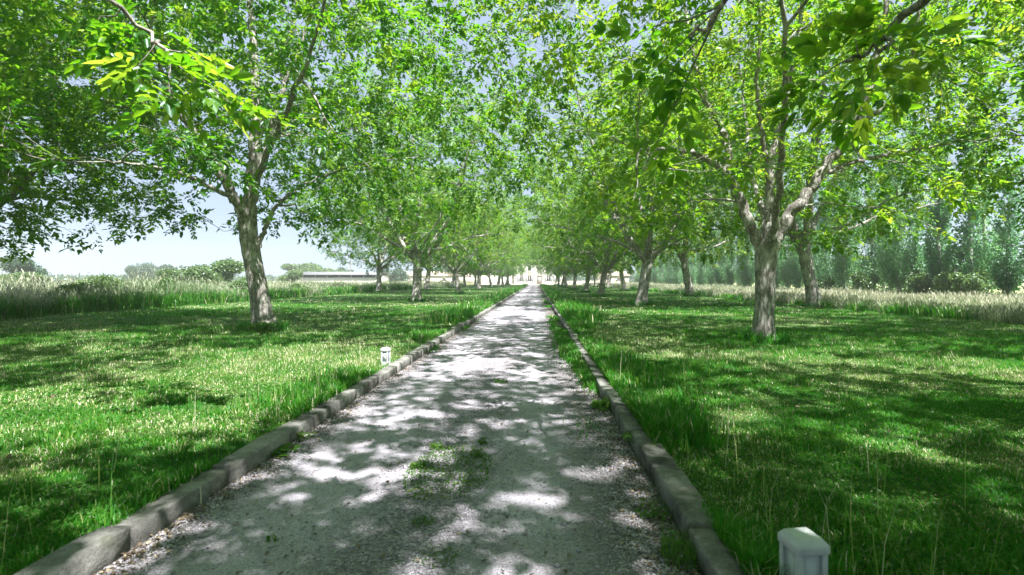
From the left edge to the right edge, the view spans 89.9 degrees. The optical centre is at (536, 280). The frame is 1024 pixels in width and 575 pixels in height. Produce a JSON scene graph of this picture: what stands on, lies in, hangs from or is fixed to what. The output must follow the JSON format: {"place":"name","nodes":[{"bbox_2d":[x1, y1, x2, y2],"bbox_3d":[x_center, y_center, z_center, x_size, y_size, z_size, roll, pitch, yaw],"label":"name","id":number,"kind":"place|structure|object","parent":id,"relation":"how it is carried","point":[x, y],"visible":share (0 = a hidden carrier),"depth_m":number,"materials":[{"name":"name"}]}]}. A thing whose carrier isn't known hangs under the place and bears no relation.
{"place":"outdoors","nodes":[
{"label":"outdoors","id":0,"kind":"place"},
{"bbox_2d":[0,264,462,315],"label":"meadow grass","id":1,"kind":"structure","parent":0,"point":[35,291],"depth_m":23.34,"materials":[{"name":"plant"}]},
{"bbox_2d":[0,285,518,573],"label":"lawn","id":2,"kind":"structure","parent":0,"point":[406,319],"depth_m":8.49,"materials":[{"name":"plant"}]},
{"bbox_2d":[0,0,243,264],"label":"walnut tree","id":3,"kind":"object","parent":2,"relation":"on","point":[13,188],"visible":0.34,"depth_m":13.03,"materials":[{"name":"green plant"}]},
{"bbox_2d":[49,0,294,144],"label":"walnut tree","id":4,"kind":"object","parent":2,"relation":"on","point":[107,52],"visible":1,"depth_m":4.10,"materials":[{"name":"green plant"}]},
{"bbox_2d":[246,321,279,332],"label":"weed","id":5,"kind":"object","parent":2,"relation":"on","point":[268,327],"visible":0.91,"depth_m":11.82,"materials":[{"name":"green plant"}]},
{"bbox_2d":[0,0,592,327],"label":"walnut tree","id":6,"kind":"object","parent":2,"relation":"on","point":[246,210],"visible":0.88,"depth_m":11.55,"materials":[{"name":"green plant"}]},
{"bbox_2d":[292,154,451,290],"bbox_3d":[-15.181,-5.743,49.335,15.511,14.247,15.314,0,0,-23],"label":"walnut tree","id":7,"kind":"object","parent":2,"relation":"on","point":[379,260],"visible":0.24,"depth_m":48.53,"materials":[{"name":"green plant"}]},
{"bbox_2d":[380,347,390,365],"bbox_3d":[-2.150,1.143,7.300,0.110,0.365,0.110,0,0,5],"label":"lamp post","id":8,"kind":"object","parent":2,"relation":"on","point":[385,354],"visible":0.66,"depth_m":7.26,"materials":[{"name":"paint"}]},
{"bbox_2d":[275,49,546,301],"bbox_3d":[-6.734,-5.451,29.412,15.390,13.664,15.181,0,0,-20],"label":"walnut tree","id":9,"kind":"object","parent":2,"relation":"on","point":[412,251],"visible":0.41,"depth_m":28.09,"materials":[{"name":"green plant"}]},
{"bbox_2d":[367,174,493,289],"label":"walnut tree","id":10,"kind":"object","parent":2,"relation":"on","point":[427,279],"visible":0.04,"depth_m":58.39,"materials":[{"name":"green plant"}]},
{"bbox_2d":[375,163,532,291],"bbox_3d":[-7.049,-4.419,44.712,13.528,11.555,13.352,0,0,-5],"label":"walnut tree","id":11,"kind":"object","parent":2,"relation":"on","point":[454,269],"visible":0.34,"depth_m":43.97,"materials":[{"name":"green plant"}]},
{"bbox_2d":[420,227,491,286],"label":"walnut tree","id":12,"kind":"object","parent":2,"relation":"on","point":[452,281],"visible":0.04,"depth_m":76.78,"materials":[{"name":"green plant"}]},
{"bbox_2d":[422,182,538,288],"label":"walnut tree","id":13,"kind":"object","parent":2,"relation":"on","point":[479,272],"visible":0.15,"depth_m":60.38,"materials":[{"name":"green plant"}]},
{"bbox_2d":[459,219,527,286],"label":"walnut tree","id":14,"kind":"object","parent":2,"relation":"on","point":[489,273],"visible":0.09,"depth_m":76.26,"materials":[{"name":"green plant"}]},
{"bbox_2d":[472,211,539,285],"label":"walnut tree","id":15,"kind":"object","parent":2,"relation":"on","point":[508,268],"visible":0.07,"depth_m":90.20,"materials":[{"name":"green plant"}]},
{"bbox_2d":[488,223,534,284],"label":"walnut tree","id":16,"kind":"object","parent":2,"relation":"on","point":[502,280],"visible":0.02,"depth_m":101.69,"materials":[{"name":"green plant"}]},
{"bbox_2d":[0,329,1023,574],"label":"clover","id":17,"kind":"object","parent":2,"relation":"on","point":[776,511],"visible":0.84,"depth_m":3.84,"materials":[{"name":"green plant"}]},
{"bbox_2d":[496,243,534,283],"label":"walnut tree","id":18,"kind":"object","parent":2,"relation":"on","point":[507,276],"visible":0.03,"depth_m":112.25,"materials":[{"name":"green plant"}]},
{"bbox_2d":[299,272,389,283],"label":"long shed","id":19,"kind":"structure","parent":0,"point":[337,276],"depth_m":121.28,"materials":[{"name":"paint"}]},
{"bbox_2d":[96,285,702,574],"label":"gravel drive","id":20,"kind":"structure","parent":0,"point":[526,309],"depth_m":3.21,"materials":[{"name":"grey gravel"}]},
{"bbox_2d":[270,443,300,458],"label":"weed","id":21,"kind":"object","parent":20,"relation":"on","point":[283,449],"visible":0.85,"depth_m":3.78,"materials":[{"name":"green plant"}]},
{"bbox_2d":[97,340,697,574],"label":"loose gravel","id":22,"kind":"structure","parent":20,"relation":"on","point":[647,549],"depth_m":3.03,"materials":[{"name":"grey gravel"}]},
{"bbox_2d":[411,459,427,469],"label":"weed","id":23,"kind":"object","parent":20,"relation":"on","point":[417,463],"visible":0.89,"depth_m":3.50,"materials":[{"name":"green plant"}]},
{"bbox_2d":[411,516,436,526],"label":"weed","id":24,"kind":"object","parent":20,"relation":"on","point":[428,521],"visible":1,"depth_m":2.71,"materials":[{"name":"green plant"}]},
{"bbox_2d":[413,543,458,568],"bbox_3d":[-0.464,1.280,2.377,0.210,0.026,0.202,0,0,0],"label":"weed","id":25,"kind":"object","parent":20,"relation":"on","point":[450,548],"visible":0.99,"depth_m":2.38,"materials":[{"name":"green plant"}]},
{"bbox_2d":[429,439,444,449],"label":"weed","id":26,"kind":"object","parent":20,"relation":"on","point":[434,445],"visible":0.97,"depth_m":3.90,"materials":[{"name":"green plant"}]},
{"bbox_2d":[401,443,493,502],"bbox_3d":[-0.584,1.270,3.450,0.611,0.039,1.022,0,0,0],"label":"weed","id":27,"kind":"object","parent":20,"relation":"on","point":[447,471],"visible":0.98,"depth_m":3.39,"materials":[{"name":"green plant"}]},
{"bbox_2d":[0,284,1021,574],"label":"verge grass","id":28,"kind":"structure","parent":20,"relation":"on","point":[664,418],"depth_m":4.96,"materials":[{"name":"green plant"}]},
{"bbox_2d":[5,321,1023,574],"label":"leaf litter","id":29,"kind":"object","parent":20,"relation":"on","point":[227,495],"visible":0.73,"depth_m":2.98,"materials":[{"name":"brown plant"}]},
{"bbox_2d":[589,396,610,410],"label":"weed","id":30,"kind":"object","parent":20,"relation":"on","point":[602,405],"visible":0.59,"depth_m":5.13,"materials":[{"name":"green plant"}]},
{"bbox_2d":[632,497,671,521],"bbox_3d":[0.658,1.268,2.849,0.258,0.062,0.253,0,0,36],"label":"weed","id":31,"kind":"object","parent":20,"relation":"on","point":[650,512],"visible":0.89,"depth_m":2.82,"materials":[{"name":"green plant"}]},
{"bbox_2d":[654,522,713,574],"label":"weed","id":32,"kind":"object","parent":20,"relation":"on","point":[678,543],"visible":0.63,"depth_m":2.36,"materials":[{"name":"green plant"}]},
{"bbox_2d":[0,0,1023,279],"label":"sky","id":33,"kind":"structure","parent":0,"point":[159,249],"materials":[{"name":"white"}]},
{"bbox_2d":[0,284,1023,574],"bbox_3d":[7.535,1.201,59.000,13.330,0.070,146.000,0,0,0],"label":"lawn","id":34,"kind":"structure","parent":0,"point":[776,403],"depth_m":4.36,"materials":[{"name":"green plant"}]},
{"bbox_2d":[516,204,583,286],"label":"walnut tree","id":35,"kind":"object","parent":34,"relation":"on","point":[555,271],"visible":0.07,"depth_m":78.47,"materials":[{"name":"green plant"}]},
{"bbox_2d":[529,246,572,284],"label":"walnut tree","id":36,"kind":"object","parent":34,"relation":"on","point":[558,281],"visible":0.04,"depth_m":106.59,"materials":[{"name":"green plant"}]},
{"bbox_2d":[533,233,581,284],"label":"walnut tree","id":37,"kind":"object","parent":34,"relation":"on","point":[562,282],"visible":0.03,"depth_m":92.83,"materials":[{"name":"green plant"}]},
{"bbox_2d":[527,213,610,288],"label":"walnut tree","id":38,"kind":"object","parent":34,"relation":"on","point":[573,272],"visible":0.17,"depth_m":63.83,"materials":[{"name":"green plant"}]},
{"bbox_2d":[520,165,642,291],"bbox_3d":[5.116,-5.070,49.741,13.095,12.892,13.123,0,0,-18],"label":"walnut tree","id":39,"kind":"object","parent":34,"relation":"on","point":[587,271],"visible":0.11,"depth_m":49.16,"materials":[{"name":"green plant"}]},
{"bbox_2d":[510,123,708,295],"bbox_3d":[4.809,-4.749,36.044,13.862,12.212,14.040,0,0,-17],"label":"walnut tree","id":40,"kind":"object","parent":34,"relation":"on","point":[608,264],"visible":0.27,"depth_m":35.32,"materials":[{"name":"green plant"}]},
{"bbox_2d":[567,229,654,287],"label":"walnut tree","id":41,"kind":"object","parent":34,"relation":"on","point":[610,272],"visible":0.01,"depth_m":72.86,"materials":[{"name":"green plant"}]},
{"bbox_2d":[558,169,682,289],"bbox_3d":[9.452,-5.537,57.217,14.915,13.840,15.120,0,0,3],"label":"walnut tree","id":42,"kind":"object","parent":34,"relation":"on","point":[623,283],"visible":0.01,"depth_m":56.84,"materials":[{"name":"green plant"}]},
{"bbox_2d":[501,29,817,305],"bbox_3d":[5.392,-4.929,24.589,14.638,12.603,14.830,0,0,36],"label":"walnut tree","id":43,"kind":"object","parent":34,"relation":"on","point":[648,256],"visible":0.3,"depth_m":23.57,"materials":[{"name":"green plant"}]},
{"bbox_2d":[583,92,805,295],"bbox_3d":[10.989,-6.351,38.191,16.505,15.512,16.732,0,0,-4],"label":"walnut tree","id":44,"kind":"object","parent":34,"relation":"on","point":[683,257],"visible":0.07,"depth_m":37.58,"materials":[{"name":"green plant"}]},
{"bbox_2d":[442,0,1023,342],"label":"walnut tree","id":45,"kind":"object","parent":34,"relation":"on","point":[766,244],"visible":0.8,"depth_m":9.61,"materials":[{"name":"green plant"}]},
{"bbox_2d":[593,0,996,217],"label":"walnut tree","id":46,"kind":"object","parent":34,"relation":"on","point":[860,16],"visible":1,"depth_m":3.42,"materials":[{"name":"green plant"}]},
{"bbox_2d":[777,527,829,574],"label":"lamp post","id":47,"kind":"object","parent":34,"relation":"on","point":[804,550],"visible":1,"depth_m":1.88,"materials":[{"name":"paint"}]},
{"bbox_2d":[619,0,1023,307],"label":"walnut tree","id":48,"kind":"object","parent":34,"relation":"on","point":[812,293],"visible":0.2,"depth_m":21.44,"materials":[{"name":"green plant"}]},
{"bbox_2d":[514,253,563,284],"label":"country house","id":49,"kind":"structure","parent":0,"point":[532,277],"depth_m":139.00,"materials":[{"name":"paint"}]},
{"bbox_2d":[582,282,1023,324],"bbox_3d":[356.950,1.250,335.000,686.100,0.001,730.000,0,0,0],"label":"meadow ground","id":50,"kind":"structure","parent":0,"point":[1021,289],"depth_m":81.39,"materials":[{"name":"plant"}]},
{"bbox_2d":[597,271,630,282],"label":"outbuilding","id":51,"kind":"structure","parent":50,"relation":"on","point":[615,277],"depth_m":141.00,"materials":[{"name":"paint"}]},
{"bbox_2d":[650,246,658,283],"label":"poplar tree","id":52,"kind":"object","parent":50,"relation":"on","point":[654,278],"visible":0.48,"depth_m":111.18,"materials":[{"name":"green plant"}]},
{"bbox_2d":[655,251,665,283],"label":"poplar tree","id":53,"kind":"object","parent":50,"relation":"on","point":[660,276],"visible":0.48,"depth_m":105.40,"materials":[{"name":"green plant"}]},
{"bbox_2d":[674,253,682,283],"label":"poplar tree","id":54,"kind":"object","parent":50,"relation":"on","point":[677,278],"visible":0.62,"depth_m":91.58,"materials":[{"name":"green plant"}]},
{"bbox_2d":[688,239,696,283],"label":"poplar tree","id":55,"kind":"object","parent":50,"relation":"on","point":[692,272],"visible":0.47,"depth_m":85.56,"materials":[{"name":"green plant"}]},
{"bbox_2d":[698,236,709,284],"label":"poplar tree","id":56,"kind":"object","parent":50,"relation":"on","point":[702,270],"visible":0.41,"depth_m":77.63,"materials":[{"name":"green plant"}]},
{"bbox_2d":[704,230,717,284],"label":"poplar tree","id":57,"kind":"object","parent":50,"relation":"on","point":[710,278],"visible":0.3,"depth_m":74.95,"materials":[{"name":"green plant"}]},
{"bbox_2d":[711,230,724,284],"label":"poplar tree","id":58,"kind":"object","parent":50,"relation":"on","point":[715,275],"visible":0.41,"depth_m":72.67,"materials":[{"name":"green plant"}]},
{"bbox_2d":[715,221,734,284],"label":"poplar tree","id":59,"kind":"object","parent":50,"relation":"on","point":[722,277],"visible":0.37,"depth_m":70.82,"materials":[{"name":"green plant"}]},
{"bbox_2d":[723,228,736,284],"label":"poplar tree","id":60,"kind":"object","parent":50,"relation":"on","point":[730,278],"visible":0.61,"depth_m":68.20,"materials":[{"name":"green plant"}]},
{"bbox_2d":[731,228,744,284],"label":"poplar tree","id":61,"kind":"object","parent":50,"relation":"on","point":[736,274],"visible":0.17,"depth_m":66.56,"materials":[{"name":"green plant"}]},
{"bbox_2d":[736,200,754,286],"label":"poplar tree","id":62,"kind":"object","parent":50,"relation":"on","point":[747,278],"visible":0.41,"depth_m":61.71,"materials":[{"name":"green plant"}]},
{"bbox_2d":[775,235,785,287],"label":"poplar tree","id":63,"kind":"object","parent":50,"relation":"on","point":[777,282],"visible":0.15,"depth_m":55.25,"materials":[{"name":"green plant"}]},
{"bbox_2d":[776,187,798,288],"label":"poplar tree","id":64,"kind":"object","parent":50,"relation":"on","point":[784,274],"visible":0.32,"depth_m":53.36,"materials":[{"name":"green plant"}]},
{"bbox_2d":[785,213,803,289],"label":"poplar tree","id":65,"kind":"object","parent":50,"relation":"on","point":[796,281],"visible":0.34,"depth_m":51.35,"materials":[{"name":"green plant"}]},
{"bbox_2d":[795,181,819,283],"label":"poplar tree","id":66,"kind":"object","parent":50,"relation":"on","point":[814,256],"visible":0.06,"depth_m":49.49,"materials":[{"name":"green plant"}]},
{"bbox_2d":[813,195,832,279],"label":"poplar tree","id":67,"kind":"object","parent":50,"relation":"on","point":[820,269],"visible":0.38,"depth_m":46.96,"materials":[{"name":"green plant"}]},
{"bbox_2d":[817,277,835,290],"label":"young shrub","id":68,"kind":"object","parent":50,"relation":"on","point":[825,283],"visible":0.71,"depth_m":42.47,"materials":[{"name":"green plant"}]},
{"bbox_2d":[820,183,846,288],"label":"poplar tree","id":69,"kind":"object","parent":50,"relation":"on","point":[829,274],"visible":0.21,"depth_m":44.94,"materials":[{"name":"green plant"}]},
{"bbox_2d":[829,157,860,288],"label":"poplar tree","id":70,"kind":"object","parent":50,"relation":"on","point":[843,265],"visible":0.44,"depth_m":42.38,"materials":[{"name":"green plant"}]},
{"bbox_2d":[846,173,863,289],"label":"poplar tree","id":71,"kind":"object","parent":50,"relation":"on","point":[858,245],"visible":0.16,"depth_m":45.58,"materials":[{"name":"green plant"}]},
{"bbox_2d":[849,271,880,292],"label":"young shrub","id":72,"kind":"object","parent":50,"relation":"on","point":[862,281],"visible":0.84,"depth_m":36.38,"materials":[{"name":"green plant"}]},
{"bbox_2d":[854,164,884,289],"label":"poplar tree","id":73,"kind":"object","parent":50,"relation":"on","point":[870,268],"visible":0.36,"depth_m":40.19,"materials":[{"name":"green plant"}]},
{"bbox_2d":[872,170,886,291],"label":"poplar tree","id":74,"kind":"object","parent":50,"relation":"on","point":[884,284],"visible":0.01,"depth_m":42.35,"materials":[{"name":"green plant"}]},
{"bbox_2d":[871,136,906,291],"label":"poplar tree","id":75,"kind":"object","parent":50,"relation":"on","point":[888,286],"visible":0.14,"depth_m":38.20,"materials":[{"name":"green plant"}]},
{"bbox_2d":[876,143,912,291],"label":"poplar tree","id":76,"kind":"object","parent":50,"relation":"on","point":[891,265],"visible":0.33,"depth_m":36.38,"materials":[{"name":"green plant"}]},
{"bbox_2d":[894,119,929,276],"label":"poplar tree","id":77,"kind":"object","parent":50,"relation":"on","point":[914,256],"visible":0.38,"depth_m":34.30,"materials":[{"name":"green plant"}]},
{"bbox_2d":[901,269,935,294],"bbox_3d":[23.806,0.323,31.777,1.812,2.134,1.702,0,0,-34],"label":"young shrub","id":78,"kind":"object","parent":50,"relation":"on","point":[919,281],"visible":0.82,"depth_m":31.60,"materials":[{"name":"green plant"}]},
{"bbox_2d":[914,137,955,292],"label":"poplar tree","id":79,"kind":"object","parent":50,"relation":"on","point":[934,260],"visible":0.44,"depth_m":32.22,"materials":[{"name":"green plant"}]},
{"bbox_2d":[853,0,1023,232],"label":"walnut tree","id":80,"kind":"object","parent":50,"relation":"on","point":[973,62],"visible":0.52,"depth_m":11.26,"materials":[{"name":"green plant"}]},
{"bbox_2d":[922,138,958,268],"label":"poplar tree","id":81,"kind":"object","parent":50,"relation":"on","point":[948,153],"visible":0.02,"depth_m":36.95,"materials":[{"name":"green plant"}]},
{"bbox_2d":[931,267,963,293],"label":"young shrub","id":82,"kind":"object","parent":50,"relation":"on","point":[942,283],"visible":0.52,"depth_m":29.37,"materials":[{"name":"green plant"}]},
{"bbox_2d":[937,100,995,292],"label":"poplar tree","id":83,"kind":"object","parent":50,"relation":"on","point":[967,246],"visible":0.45,"depth_m":30.52,"materials":[{"name":"green plant"}]},
{"bbox_2d":[947,268,990,296],"bbox_3d":[22.426,0.367,26.614,1.739,2.034,1.851,0,0,-43],"label":"young shrub","id":84,"kind":"object","parent":50,"relation":"on","point":[973,279],"visible":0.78,"depth_m":26.40,"materials":[{"name":"green plant"}]},
{"bbox_2d":[972,107,1011,292],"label":"poplar tree","id":85,"kind":"object","parent":50,"relation":"on","point":[984,230],"visible":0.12,"depth_m":32.75,"materials":[{"name":"green plant"}]},
{"bbox_2d":[984,155,1023,294],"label":"poplar tree","id":86,"kind":"object","parent":50,"relation":"on","point":[1004,277],"visible":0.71,"depth_m":28.30,"materials":[{"name":"green plant"}]},
{"bbox_2d":[1010,176,1023,290],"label":"poplar tree","id":87,"kind":"object","parent":50,"relation":"on","point":[1020,257],"visible":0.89,"depth_m":27.26,"materials":[{"name":"green plant"}]},
{"label":"meadow ground","id":88,"kind":"structure","parent":0,"visible":0},
{"bbox_2d":[0,254,49,276],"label":"round tree","id":89,"kind":"object","parent":88,"relation":"on","point":[14,264],"visible":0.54,"depth_m":68.35,"materials":[{"name":"green plant"}]},
{"bbox_2d":[0,272,49,282],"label":"bush","id":90,"kind":"object","parent":88,"relation":"on","point":[17,275],"visible":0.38,"depth_m":48.09,"materials":[{"name":"green plant"}]},
{"bbox_2d":[42,282,83,302],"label":"herb clump","id":91,"kind":"object","parent":88,"relation":"on","point":[68,289],"visible":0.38,"depth_m":19.09,"materials":[{"name":"green plant"}]},
{"bbox_2d":[72,273,122,291],"bbox_3d":[-19.657,0.536,22.644,2.002,1.707,2.015,0,0,-11],"label":"herb clump","id":92,"kind":"object","parent":88,"relation":"on","point":[96,280],"visible":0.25,"depth_m":22.36,"materials":[{"name":"green plant"}]},
{"bbox_2d":[124,262,156,281],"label":"round tree","id":93,"kind":"object","parent":88,"relation":"on","point":[145,267],"visible":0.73,"depth_m":149.04,"materials":[{"name":"green plant"}]},
{"bbox_2d":[141,264,177,279],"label":"round tree","id":94,"kind":"object","parent":88,"relation":"on","point":[166,266],"visible":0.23,"depth_m":150.46,"materials":[{"name":"green plant"}]},
{"bbox_2d":[156,277,182,293],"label":"herb clump","id":95,"kind":"object","parent":88,"relation":"on","point":[169,279],"visible":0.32,"depth_m":24.05,"materials":[{"name":"green plant"}]},
{"bbox_2d":[154,264,224,284],"bbox_3d":[-32.615,-0.022,48.386,4.878,3.023,4.848,0,0,-15],"label":"bush","id":96,"kind":"object","parent":88,"relation":"on","point":[204,271],"visible":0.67,"depth_m":47.15,"materials":[{"name":"green plant"}]},
{"bbox_2d":[181,257,244,283],"bbox_3d":[-33.171,-0.408,52.066,6.392,3.857,5.009,0,0,-36],"label":"bush","id":97,"kind":"object","parent":88,"relation":"on","point":[227,269],"visible":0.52,"depth_m":51.74,"materials":[{"name":"green plant"}]},
{"bbox_2d":[228,277,247,289],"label":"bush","id":98,"kind":"object","parent":88,"relation":"on","point":[242,282],"visible":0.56,"depth_m":31.87,"materials":[{"name":"green plant"}]},
{"bbox_2d":[278,269,302,282],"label":"bush","id":99,"kind":"object","parent":88,"relation":"on","point":[292,275],"visible":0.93,"depth_m":89.31,"materials":[{"name":"green plant"}]},
{"bbox_2d":[280,262,331,273],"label":"bush","id":100,"kind":"object","parent":88,"relation":"on","point":[306,267],"visible":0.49,"depth_m":148.91,"materials":[{"name":"green plant"}]},
{"bbox_2d":[383,268,409,281],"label":"bush","id":101,"kind":"object","parent":88,"relation":"on","point":[395,275],"visible":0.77,"depth_m":148.24,"materials":[{"name":"green plant"}]},
{"bbox_2d":[393,271,473,282],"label":"farmhouse","id":102,"kind":"object","parent":88,"relation":"on","point":[442,277],"visible":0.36,"depth_m":160.00,"materials":[{"name":"paint"}]},
{"label":"ground","id":103,"kind":"structure","parent":0,"visible":0},
{"bbox_2d":[13,285,527,574],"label":"kerb","id":104,"kind":"structure","parent":103,"relation":"on","point":[94,552],"depth_m":2.95,"materials":[{"name":"concrete"}]},
{"bbox_2d":[0,273,851,282],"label":"woods","id":105,"kind":"object","parent":103,"relation":"on","point":[273,278],"visible":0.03,"depth_m":215.27,"materials":[{"name":"green plant"}]},
{"bbox_2d":[540,286,748,574],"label":"kerb","id":106,"kind":"structure","parent":103,"relation":"on","point":[675,488],"depth_m":2.95,"materials":[{"name":"concrete"}]},
{"label":"forecourt","id":107,"kind":"structure","parent":0,"visible":0},
{"bbox_2d":[459,276,511,284],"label":"garden wall","id":108,"kind":"structure","parent":107,"relation":"on","point":[484,280],"depth_m":138.40,"materials":[{"name":"paint"}]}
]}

